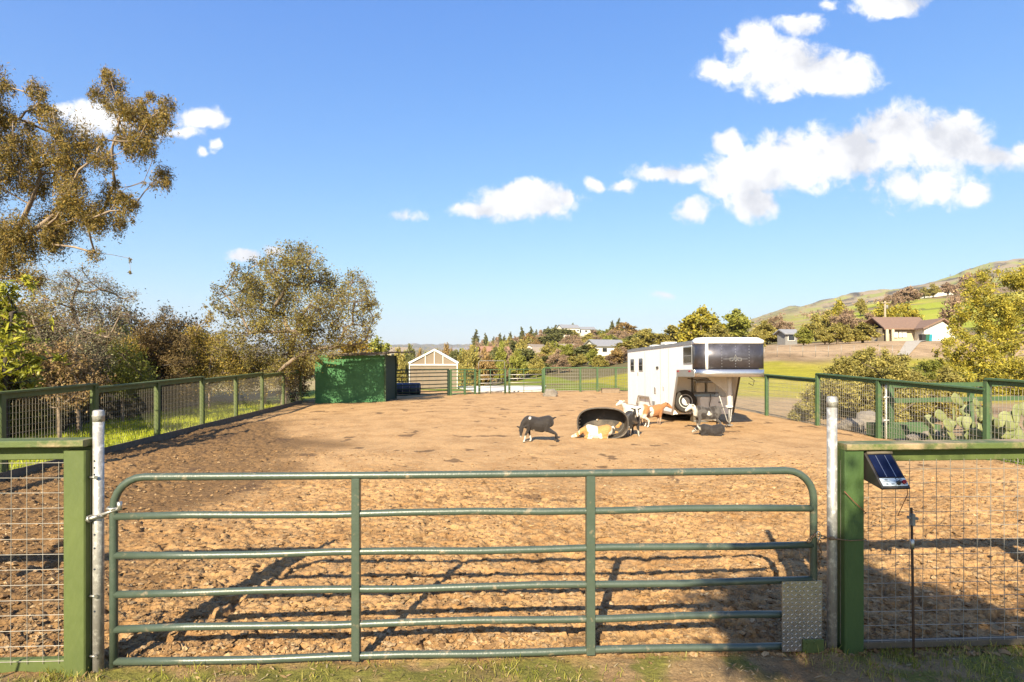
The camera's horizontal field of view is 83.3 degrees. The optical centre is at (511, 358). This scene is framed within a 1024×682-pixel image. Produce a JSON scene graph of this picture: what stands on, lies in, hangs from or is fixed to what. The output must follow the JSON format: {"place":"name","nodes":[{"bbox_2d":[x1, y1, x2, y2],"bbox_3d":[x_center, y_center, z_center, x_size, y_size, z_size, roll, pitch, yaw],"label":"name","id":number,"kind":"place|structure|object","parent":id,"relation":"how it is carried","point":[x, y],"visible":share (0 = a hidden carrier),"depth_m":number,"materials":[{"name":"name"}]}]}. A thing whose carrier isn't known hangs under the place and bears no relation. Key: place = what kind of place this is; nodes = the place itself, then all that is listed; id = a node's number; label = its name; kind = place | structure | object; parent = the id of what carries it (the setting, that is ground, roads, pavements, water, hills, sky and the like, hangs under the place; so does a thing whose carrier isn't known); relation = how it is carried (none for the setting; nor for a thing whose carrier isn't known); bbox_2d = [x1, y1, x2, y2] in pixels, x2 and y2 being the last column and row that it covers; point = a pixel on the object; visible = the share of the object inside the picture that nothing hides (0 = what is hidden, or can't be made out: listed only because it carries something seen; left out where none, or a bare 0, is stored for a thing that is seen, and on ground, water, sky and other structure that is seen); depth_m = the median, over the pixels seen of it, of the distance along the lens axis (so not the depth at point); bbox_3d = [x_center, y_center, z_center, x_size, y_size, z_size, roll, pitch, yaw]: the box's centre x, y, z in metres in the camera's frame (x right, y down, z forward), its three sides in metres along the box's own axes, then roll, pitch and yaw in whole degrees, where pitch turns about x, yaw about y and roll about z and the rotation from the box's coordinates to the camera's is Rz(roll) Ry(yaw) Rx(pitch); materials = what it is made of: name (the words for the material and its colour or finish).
{"place":"outdoors","nodes":[
{"label":"outdoors","id":0,"kind":"place"},
{"bbox_2d":[9,399,291,469],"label":"grass","id":1,"kind":"structure","parent":0,"point":[221,413],"depth_m":18.58,"materials":[{"name":"plant"}]},
{"bbox_2d":[0,390,1023,681],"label":"dirt ground","id":2,"kind":"structure","parent":0,"point":[478,428],"depth_m":6.97,"materials":[{"name":"brown soil"}]},
{"bbox_2d":[85,410,107,672],"bbox_3d":[-2.776,1.271,3.848,0.101,1.858,0.129,0,0,15],"label":"gate post","id":3,"kind":"object","parent":2,"relation":"on","point":[95,518],"visible":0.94,"depth_m":3.83,"materials":[{"name":"metal"}]},
{"bbox_2d":[99,467,823,668],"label":"farm gate","id":4,"kind":"structure","parent":3,"relation":"attached to","point":[800,613],"depth_m":3.97,"materials":[{"name":"metal"}]},
{"bbox_2d":[397,383,420,393],"bbox_3d":[-6.100,1.740,33.600,1.500,0.720,0.720,0,0,0],"label":"blue barrel","id":5,"kind":"object","parent":2,"relation":"on","point":[411,390],"visible":0.59,"depth_m":33.30,"materials":[{"name":"plastic"}]},
{"bbox_2d":[478,360,505,393],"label":"pen gate","id":6,"kind":"structure","parent":2,"relation":"on","point":[490,391],"depth_m":34.09,"materials":[{"name":"metal"}]},
{"bbox_2d":[0,448,1023,658],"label":"dirt clods","id":7,"kind":"object","parent":2,"relation":"on","point":[18,638],"visible":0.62,"depth_m":4.96,"materials":[{"name":"soil"}]},
{"bbox_2d":[517,415,557,442],"bbox_3d":[0.627,1.762,14.515,1.044,0.677,0.394,0,0,-2],"label":"goat","id":8,"kind":"object","parent":2,"relation":"on","point":[529,423],"visible":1,"depth_m":14.36},
{"bbox_2d":[571,424,614,438],"bbox_3d":[2.123,1.927,15.076,1.153,0.422,0.395,0,0,3],"label":"goat","id":9,"kind":"object","parent":2,"relation":"on","point":[588,431],"visible":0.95,"depth_m":14.94},
{"bbox_2d":[577,407,628,438],"bbox_3d":[2.409,1.692,15.323,1.351,0.856,0.622,0,0,8],"label":"stock tank","id":10,"kind":"object","parent":2,"relation":"on","point":[614,417],"visible":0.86,"depth_m":15.53,"materials":[{"name":"rubber"}]},
{"bbox_2d":[625,408,640,436],"bbox_3d":[3.258,1.699,15.542,0.365,0.803,1.051,0,0,-2],"label":"goat","id":11,"kind":"object","parent":2,"relation":"on","point":[634,417],"visible":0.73,"depth_m":15.30},
{"bbox_2d":[616,400,651,427],"bbox_3d":[3.697,1.679,17.526,1.168,0.843,0.383,0,0,-6],"label":"goat","id":12,"kind":"object","parent":2,"relation":"on","point":[644,411],"visible":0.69,"depth_m":17.41},
{"bbox_2d":[640,402,671,424],"bbox_3d":[4.495,1.737,18.116,1.116,0.728,0.365,0,0,-12],"label":"goat","id":13,"kind":"object","parent":2,"relation":"on","point":[657,410],"visible":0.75,"depth_m":18.01},
{"bbox_2d":[627,337,763,425],"bbox_3d":[6.134,0.752,20.247,2.269,2.760,7.376,0,-1,-5],"label":"horse trailer","id":14,"kind":"object","parent":2,"relation":"on","point":[679,377],"visible":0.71,"depth_m":18.68,"materials":[{"name":"white paint"}]},
{"bbox_2d":[685,404,723,425],"bbox_3d":[5.616,1.707,16.835,1.178,0.787,0.394,0,0,-4],"label":"goat","id":15,"kind":"object","parent":2,"relation":"on","point":[711,413],"visible":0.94,"depth_m":16.70},
{"bbox_2d":[692,424,726,435],"bbox_3d":[5.357,1.949,15.610,0.935,0.380,0.355,0,0,4],"label":"goat","id":16,"kind":"object","parent":2,"relation":"on","point":[711,430],"visible":0.95,"depth_m":15.49},
{"bbox_2d":[826,396,837,648],"bbox_3d":[2.286,1.234,4.114,0.075,1.933,0.075,0,0,0],"label":"gate post","id":17,"kind":"object","parent":2,"relation":"on","point":[831,403],"visible":0.96,"depth_m":4.09,"materials":[{"name":"metal"}]},
{"bbox_2d":[807,531,865,568],"bbox_3d":[2.291,1.349,4.090,0.414,0.272,0.110,0,0,0],"label":"chain","id":18,"kind":"object","parent":17,"relation":"hanging from","point":[819,545],"visible":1,"depth_m":4.07,"materials":[{"name":"metal"}]},
{"bbox_2d":[907,507,918,655],"bbox_3d":[2.820,1.650,4.059,0.072,1.200,0.047,0,0,0],"label":"ground rod","id":19,"kind":"object","parent":2,"relation":"on","point":[912,517],"visible":0.92,"depth_m":4.05,"materials":[{"name":"metal"}]},
{"bbox_2d":[837,439,1023,654],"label":"wood fence","id":20,"kind":"object","parent":2,"relation":"on","point":[850,557],"visible":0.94,"depth_m":4.11,"materials":[{"name":"paint"}]},
{"bbox_2d":[844,451,909,515],"bbox_3d":[2.561,0.887,4.007,0.463,0.468,0.230,0,0,0],"label":"fence charger","id":21,"kind":"object","parent":20,"relation":"attached to","point":[882,470],"visible":1,"depth_m":4.00,"materials":[{"name":"black plastic"}]},
{"bbox_2d":[0,639,1023,681],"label":"grass","id":22,"kind":"structure","parent":0,"point":[895,653],"depth_m":3.86,"materials":[{"name":"plant"}]},
{"bbox_2d":[0,0,1023,345],"label":"sky","id":23,"kind":"structure","parent":0,"point":[495,167],"materials":[{"name":"blue"}]},
{"bbox_2d":[8,258,1023,468],"bbox_3d":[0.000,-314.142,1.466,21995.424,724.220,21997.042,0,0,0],"label":"ground","id":24,"kind":"structure","parent":0,"point":[780,360],"depth_m":68.98,"materials":[{"name":"plant"}]},
{"bbox_2d":[0,321,86,437],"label":"thicket shrub","id":25,"kind":"object","parent":24,"relation":"on","point":[25,421],"visible":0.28,"depth_m":16.52,"materials":[{"name":"green plant"}]},
{"bbox_2d":[0,437,91,677],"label":"wood fence","id":26,"kind":"object","parent":24,"relation":"on","point":[75,453],"visible":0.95,"depth_m":3.79,"materials":[{"name":"paint"}]},
{"bbox_2d":[0,284,94,426],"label":"thicket shrub","id":27,"kind":"object","parent":24,"relation":"on","point":[36,300],"visible":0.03,"depth_m":17.79,"materials":[{"name":"green plant"}]},
{"bbox_2d":[0,274,105,470],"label":"loquat shrub","id":28,"kind":"object","parent":24,"relation":"on","point":[9,368],"visible":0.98,"depth_m":10.61,"materials":[{"name":"green plant"}]},
{"bbox_2d":[6,302,118,433],"bbox_3d":[-15.102,0.352,17.787,3.852,4.341,4.530,0,0,0],"label":"thicket shrub","id":29,"kind":"object","parent":24,"relation":"on","point":[68,414],"visible":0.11,"depth_m":18.65,"materials":[{"name":"brown plant"}]},
{"bbox_2d":[10,338,117,437],"bbox_3d":[-11.944,0.886,15.213,2.916,2.836,1.918,0,0,15],"label":"brown shrub","id":30,"kind":"object","parent":24,"relation":"on","point":[81,375],"visible":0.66,"depth_m":15.00,"materials":[{"name":"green plant"}]},
{"bbox_2d":[13,253,145,432],"bbox_3d":[-12.741,-0.421,16.952,3.506,5.462,4.075,0,0,-28],"label":"bare tree","id":31,"kind":"object","parent":24,"relation":"on","point":[80,334],"visible":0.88,"depth_m":16.85,"materials":[{"name":"grey plant"}]},
{"bbox_2d":[0,62,183,305],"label":"eucalyptus tree","id":32,"kind":"object","parent":24,"relation":"on","point":[56,226],"visible":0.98,"depth_m":21.68,"materials":[{"name":"green plant"}]},
{"bbox_2d":[56,337,143,423],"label":"thicket shrub","id":33,"kind":"object","parent":24,"relation":"on","point":[126,405],"visible":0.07,"depth_m":20.05,"materials":[{"name":"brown plant"}]},
{"bbox_2d":[70,327,159,418],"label":"thicket shrub","id":34,"kind":"object","parent":24,"relation":"on","point":[135,348],"visible":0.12,"depth_m":21.73,"materials":[{"name":"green plant"}]},
{"bbox_2d":[92,337,164,421],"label":"brown shrub","id":35,"kind":"object","parent":24,"relation":"on","point":[129,367],"visible":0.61,"depth_m":19.10,"materials":[{"name":"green plant"}]},
{"bbox_2d":[57,292,217,408],"bbox_3d":[-17.689,0.038,27.250,6.662,6.136,7.807,0,0,-36],"label":"thicket shrub","id":36,"kind":"object","parent":24,"relation":"on","point":[190,324],"visible":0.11,"depth_m":26.53,"materials":[{"name":"brown plant"}]},
{"bbox_2d":[86,326,196,413],"bbox_3d":[-15.206,0.491,23.575,4.040,3.983,4.172,0,0,-35],"label":"thicket shrub","id":37,"kind":"object","parent":24,"relation":"on","point":[171,392],"visible":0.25,"depth_m":23.26,"materials":[{"name":"brown plant"}]},
{"bbox_2d":[0,370,301,481],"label":"yard fence","id":38,"kind":"object","parent":24,"relation":"on","point":[95,389],"visible":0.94,"depth_m":14.26,"materials":[{"name":"metal"}]},
{"bbox_2d":[112,321,215,409],"bbox_3d":[-14.747,0.374,25.561,4.470,4.144,4.613,0,0,22],"label":"thicket shrub","id":39,"kind":"object","parent":24,"relation":"on","point":[166,402],"visible":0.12,"depth_m":25.07,"materials":[{"name":"brown plant"}]},
{"bbox_2d":[127,299,202,411],"bbox_3d":[-13.972,-0.050,23.040,2.963,4.712,3.951,0,0,-40],"label":"dark bush","id":40,"kind":"object","parent":24,"relation":"on","point":[182,344],"visible":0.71,"depth_m":22.80,"materials":[{"name":"green plant"}]},
{"bbox_2d":[176,303,254,409],"bbox_3d":[-12.689,-0.032,24.716,3.788,4.643,3.257,0,0,0],"label":"golden bush","id":41,"kind":"object","parent":24,"relation":"on","point":[208,361],"visible":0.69,"depth_m":24.75,"materials":[{"name":"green plant"}]},
{"bbox_2d":[220,349,317,404],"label":"golden bush","id":42,"kind":"object","parent":24,"relation":"on","point":[266,386],"visible":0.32,"depth_m":25.78,"materials":[{"name":"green plant"}]},
{"bbox_2d":[201,237,383,403],"bbox_3d":[-9.646,-1.523,25.127,8.462,7.594,6.097,0,0,0],"label":"oak tree","id":43,"kind":"object","parent":24,"relation":"on","point":[252,285],"visible":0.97,"depth_m":24.15,"materials":[{"name":"green plant"}]},
{"bbox_2d":[271,348,314,401],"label":"brown shrub","id":44,"kind":"object","parent":24,"relation":"on","point":[304,389],"visible":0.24,"depth_m":28.27,"materials":[{"name":"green plant"}]},
{"bbox_2d":[204,337,519,374],"bbox_3d":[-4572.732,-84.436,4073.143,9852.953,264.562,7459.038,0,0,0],"label":"town woods","id":45,"kind":"object","parent":24,"relation":"on","point":[312,370],"visible":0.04,"depth_m":2160.94,"materials":[{"name":"plant"}]},
{"bbox_2d":[315,351,413,402],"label":"green shed","id":46,"kind":"structure","parent":24,"relation":"on","point":[365,377],"depth_m":27.67,"materials":[{"name":"paint"}]},
{"bbox_2d":[368,334,392,354],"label":"green bush","id":47,"kind":"object","parent":24,"relation":"on","point":[381,347],"visible":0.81,"depth_m":65.21,"materials":[{"name":"green plant"}]},
{"bbox_2d":[394,346,407,382],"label":"leafy tree","id":48,"kind":"object","parent":24,"relation":"on","point":[402,364],"visible":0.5,"depth_m":119.74,"materials":[{"name":"green plant"}]},
{"bbox_2d":[405,343,417,382],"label":"leafy tree","id":49,"kind":"object","parent":24,"relation":"on","point":[410,357],"visible":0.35,"depth_m":150.04,"materials":[{"name":"green plant"}]},
{"bbox_2d":[397,369,449,395],"bbox_3d":[-4.875,1.482,31.500,3.478,1.835,0.130,0,0,-41],"label":"panel fence","id":50,"kind":"object","parent":24,"relation":"on","point":[429,380],"visible":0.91,"depth_m":31.54,"materials":[{"name":"metal"}]},
{"bbox_2d":[408,349,458,388],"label":"shed","id":51,"kind":"structure","parent":24,"relation":"on","point":[434,359],"depth_m":41.00,"materials":[{"name":"wood"}]},
{"bbox_2d":[456,349,469,385],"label":"leafy tree","id":52,"kind":"object","parent":24,"relation":"on","point":[465,356],"visible":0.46,"depth_m":99.99,"materials":[{"name":"green plant"}]},
{"bbox_2d":[450,369,476,395],"bbox_3d":[-2.811,1.492,33.111,1.735,1.815,0.130,0,0,-35],"label":"panel fence","id":53,"kind":"object","parent":24,"relation":"on","point":[464,383],"visible":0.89,"depth_m":33.10,"materials":[{"name":"metal"}]},
{"bbox_2d":[461,352,485,385],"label":"leafy tree","id":54,"kind":"object","parent":24,"relation":"on","point":[470,363],"visible":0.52,"depth_m":84.38,"materials":[{"name":"green plant"}]},
{"bbox_2d":[475,352,497,385],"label":"leafy tree","id":55,"kind":"object","parent":24,"relation":"on","point":[486,365],"visible":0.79,"depth_m":84.02,"materials":[{"name":"brown plant"}]},
{"bbox_2d":[494,346,508,381],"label":"leafy tree","id":56,"kind":"object","parent":24,"relation":"on","point":[502,355],"visible":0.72,"depth_m":94.40,"materials":[{"name":"green plant"}]},
{"bbox_2d":[458,385,545,391],"bbox_3d":[0.060,2.195,40.150,6.835,0.310,7.640,0,0,-14],"label":"concrete pad","id":57,"kind":"object","parent":24,"relation":"on","point":[530,389],"visible":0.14,"depth_m":39.53,"materials":[{"name":"concrete"}]},
{"bbox_2d":[508,348,529,380],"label":"leafy tree","id":58,"kind":"object","parent":24,"relation":"on","point":[517,362],"visible":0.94,"depth_m":91.30,"materials":[{"name":"green plant"}]},
{"bbox_2d":[526,353,544,376],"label":"leafy tree","id":59,"kind":"object","parent":24,"relation":"on","point":[536,363],"visible":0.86,"depth_m":88.36,"materials":[{"name":"green plant"}]},
{"bbox_2d":[538,341,558,356],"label":"leafy tree","id":60,"kind":"object","parent":24,"relation":"on","point":[547,349],"visible":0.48,"depth_m":119.47,"materials":[{"name":"green plant"}]},
{"bbox_2d":[546,349,571,373],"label":"bare tree","id":61,"kind":"object","parent":24,"relation":"on","point":[556,357],"visible":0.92,"depth_m":84.11,"materials":[{"name":"brown plant"}]},
{"bbox_2d":[544,367,627,391],"bbox_3d":[4.700,1.462,36.050,5.555,1.875,0.130,0,0,-7],"label":"panel fence","id":62,"kind":"object","parent":24,"relation":"on","point":[616,379],"visible":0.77,"depth_m":35.97,"materials":[{"name":"metal"}]},
{"bbox_2d":[508,368,543,393],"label":"pen gate","id":63,"kind":"structure","parent":62,"relation":"attached to","point":[509,378],"depth_m":35.08,"materials":[{"name":"metal"}]},
{"bbox_2d":[591,354,609,366],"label":"leafy tree","id":64,"kind":"object","parent":24,"relation":"on","point":[599,360],"visible":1,"depth_m":84.81,"materials":[{"name":"green plant"}]},
{"bbox_2d":[584,339,622,355],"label":"house","id":65,"kind":"structure","parent":24,"relation":"on","point":[604,347],"depth_m":146.63,"materials":[{"name":"paint"}]},
{"bbox_2d":[606,348,624,364],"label":"leafy tree","id":66,"kind":"object","parent":24,"relation":"on","point":[617,354],"visible":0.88,"depth_m":87.03,"materials":[{"name":"brown plant"}]},
{"bbox_2d":[609,322,637,334],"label":"leafy tree","id":67,"kind":"object","parent":24,"relation":"on","point":[629,328],"visible":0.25,"depth_m":298.73,"materials":[{"name":"plant"}]},
{"bbox_2d":[630,328,660,347],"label":"leafy tree","id":68,"kind":"object","parent":24,"relation":"on","point":[646,338],"visible":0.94,"depth_m":149.06,"materials":[{"name":"green plant"}]},
{"bbox_2d":[651,325,683,344],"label":"leafy tree","id":69,"kind":"object","parent":24,"relation":"on","point":[669,335],"visible":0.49,"depth_m":148.49,"materials":[{"name":"green plant"}]},
{"bbox_2d":[675,304,726,342],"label":"leafy tree","id":70,"kind":"object","parent":24,"relation":"on","point":[698,323],"visible":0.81,"depth_m":123.69,"materials":[{"name":"green plant"}]},
{"bbox_2d":[701,324,732,336],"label":"leafy tree","id":71,"kind":"object","parent":24,"relation":"on","point":[717,330],"visible":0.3,"depth_m":109.39,"materials":[{"name":"green plant"}]},
{"bbox_2d":[721,308,753,336],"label":"leafy tree","id":72,"kind":"object","parent":24,"relation":"on","point":[738,324],"visible":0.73,"depth_m":127.20,"materials":[{"name":"green plant"}]},
{"bbox_2d":[751,319,777,344],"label":"leafy tree","id":73,"kind":"object","parent":24,"relation":"on","point":[764,327],"visible":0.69,"depth_m":110.66,"materials":[{"name":"green plant"}]},
{"bbox_2d":[766,315,794,328],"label":"bare tree","id":74,"kind":"object","parent":24,"relation":"on","point":[779,324],"visible":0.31,"depth_m":149.20,"materials":[{"name":"brown plant"}]},
{"bbox_2d":[773,329,796,344],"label":"house","id":75,"kind":"structure","parent":24,"relation":"on","point":[785,336],"depth_m":94.17,"materials":[{"name":"white paint"}]},
{"bbox_2d":[794,327,814,344],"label":"leafy tree","id":76,"kind":"object","parent":24,"relation":"on","point":[803,337],"visible":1,"depth_m":83.56,"materials":[{"name":"green plant"}]},
{"bbox_2d":[801,314,822,340],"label":"leafy tree","id":77,"kind":"object","parent":24,"relation":"on","point":[814,319],"visible":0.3,"depth_m":129.28,"materials":[{"name":"green plant"}]},
{"bbox_2d":[814,310,834,341],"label":"leafy tree","id":78,"kind":"object","parent":24,"relation":"on","point":[825,323],"visible":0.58,"depth_m":107.90,"materials":[{"name":"green plant"}]},
{"bbox_2d":[816,329,834,344],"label":"leafy tree","id":79,"kind":"object","parent":24,"relation":"on","point":[822,336],"visible":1,"depth_m":81.51,"materials":[{"name":"green plant"}]},
{"bbox_2d":[764,345,905,357],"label":"wire fence","id":80,"kind":"object","parent":24,"relation":"on","point":[841,351],"visible":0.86,"depth_m":66.06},
{"bbox_2d":[825,322,854,343],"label":"leafy tree","id":81,"kind":"object","parent":24,"relation":"on","point":[843,333],"visible":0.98,"depth_m":81.24,"materials":[{"name":"green plant"}]},
{"bbox_2d":[827,305,857,338],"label":"bare tree","id":82,"kind":"object","parent":24,"relation":"on","point":[846,316],"visible":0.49,"depth_m":103.22,"materials":[{"name":"brown plant"}]},
{"bbox_2d":[831,298,853,327],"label":"leafy tree","id":83,"kind":"object","parent":24,"relation":"on","point":[838,307],"visible":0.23,"depth_m":123.95,"materials":[{"name":"green plant"}]},
{"bbox_2d":[837,418,863,431],"bbox_3d":[10.316,2.011,17.514,0.837,0.433,0.541,0,0,0],"label":"rock","id":84,"kind":"object","parent":24,"relation":"on","point":[848,422],"visible":0.81,"depth_m":17.34,"materials":[{"name":"stone"}]},
{"bbox_2d":[853,298,868,316],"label":"leafy tree","id":85,"kind":"object","parent":24,"relation":"on","point":[861,306],"visible":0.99,"depth_m":298.39,"materials":[{"name":"green plant"}]},
{"bbox_2d":[850,322,883,342],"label":"leafy tree","id":86,"kind":"object","parent":24,"relation":"on","point":[862,332],"visible":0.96,"depth_m":81.02,"materials":[{"name":"green plant"}]},
{"bbox_2d":[855,410,883,429],"bbox_3d":[11.279,1.988,18.228,1.020,0.685,0.811,0,0,0],"label":"rock","id":87,"kind":"object","parent":24,"relation":"on","point":[871,415],"visible":0.25,"depth_m":17.99,"materials":[{"name":"stone"}]},
{"bbox_2d":[735,373,1023,463],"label":"yard fence","id":88,"kind":"object","parent":24,"relation":"on","point":[985,391],"visible":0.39,"depth_m":14.60,"materials":[{"name":"metal"}]},
{"bbox_2d":[786,345,974,421],"bbox_3d":[13.364,1.175,20.993,7.640,3.451,4.416,0,0,0],"label":"olive bush","id":89,"kind":"object","parent":24,"relation":"on","point":[858,363],"visible":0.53,"depth_m":20.20,"materials":[{"name":"green plant"}]},
{"bbox_2d":[870,301,904,316],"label":"leafy tree","id":90,"kind":"object","parent":24,"relation":"on","point":[892,311],"visible":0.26,"depth_m":117.02,"materials":[{"name":"green plant"}]},
{"bbox_2d":[753,262,1023,326],"bbox_3d":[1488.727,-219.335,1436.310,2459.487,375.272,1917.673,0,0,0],"label":"hill brush","id":91,"kind":"object","parent":24,"relation":"on","point":[820,314],"visible":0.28,"depth_m":765.76,"materials":[{"name":"plant"}]},
{"bbox_2d":[866,422,941,437],"bbox_3d":[10.525,1.920,15.500,1.610,0.360,0.650,0,0,0],"label":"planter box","id":92,"kind":"object","parent":24,"relation":"on","point":[904,427],"visible":0.59,"depth_m":15.18,"materials":[{"name":"grey wood"}]},
{"bbox_2d":[854,317,959,340],"bbox_3d":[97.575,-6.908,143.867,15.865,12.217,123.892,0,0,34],"label":"ranch house","id":93,"kind":"structure","parent":24,"relation":"on","point":[901,328],"depth_m":94.68,"materials":[{"name":"beige paint"}]},
{"bbox_2d":[897,302,924,319],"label":"leafy tree","id":94,"kind":"object","parent":24,"relation":"on","point":[907,311],"visible":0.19,"depth_m":118.95,"materials":[{"name":"green plant"}]},
{"bbox_2d":[899,285,924,302],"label":"leafy tree","id":95,"kind":"object","parent":24,"relation":"on","point":[911,294],"visible":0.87,"depth_m":417.78,"materials":[{"name":"brown plant"}]},
{"bbox_2d":[911,357,943,396],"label":"green bush","id":96,"kind":"object","parent":24,"relation":"on","point":[927,369],"visible":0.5,"depth_m":33.99,"materials":[{"name":"green plant"}]},
{"bbox_2d":[938,281,958,294],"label":"leafy tree","id":97,"kind":"object","parent":24,"relation":"on","point":[947,287],"visible":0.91,"depth_m":448.10,"materials":[{"name":"brown plant"}]},
{"bbox_2d":[936,288,967,331],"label":"brown tree","id":98,"kind":"object","parent":24,"relation":"on","point":[943,312],"visible":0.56,"depth_m":111.70,"materials":[{"name":"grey plant"}]},
{"bbox_2d":[923,393,982,439],"bbox_3d":[11.135,1.507,14.062,1.659,1.301,1.099,0,0,-17],"label":"prickly pear","id":99,"kind":"object","parent":24,"relation":"on","point":[964,425],"visible":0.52,"depth_m":14.26,"materials":[{"name":"plant"}]},
{"bbox_2d":[887,382,1023,439],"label":"rail fence","id":100,"kind":"object","parent":24,"relation":"on","point":[943,399],"visible":0.46,"depth_m":15.47,"materials":[{"name":"metal"}]},
{"bbox_2d":[927,322,1023,395],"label":"pepper tree","id":101,"kind":"object","parent":24,"relation":"on","point":[1005,368],"visible":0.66,"depth_m":39.71,"materials":[{"name":"green plant"}]},
{"bbox_2d":[946,260,1023,375],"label":"pepper tree","id":102,"kind":"object","parent":24,"relation":"on","point":[1004,335],"visible":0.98,"depth_m":45.27,"materials":[{"name":"green plant"}]},
{"bbox_2d":[970,402,1023,439],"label":"prickly pear","id":103,"kind":"object","parent":24,"relation":"on","point":[994,426],"visible":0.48,"depth_m":12.85,"materials":[{"name":"green plant"}]},
{"bbox_2d":[898,340,926,354],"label":"driveway","id":104,"kind":"structure","parent":0,"point":[910,345],"depth_m":74.05,"materials":[{"name":"concrete"}]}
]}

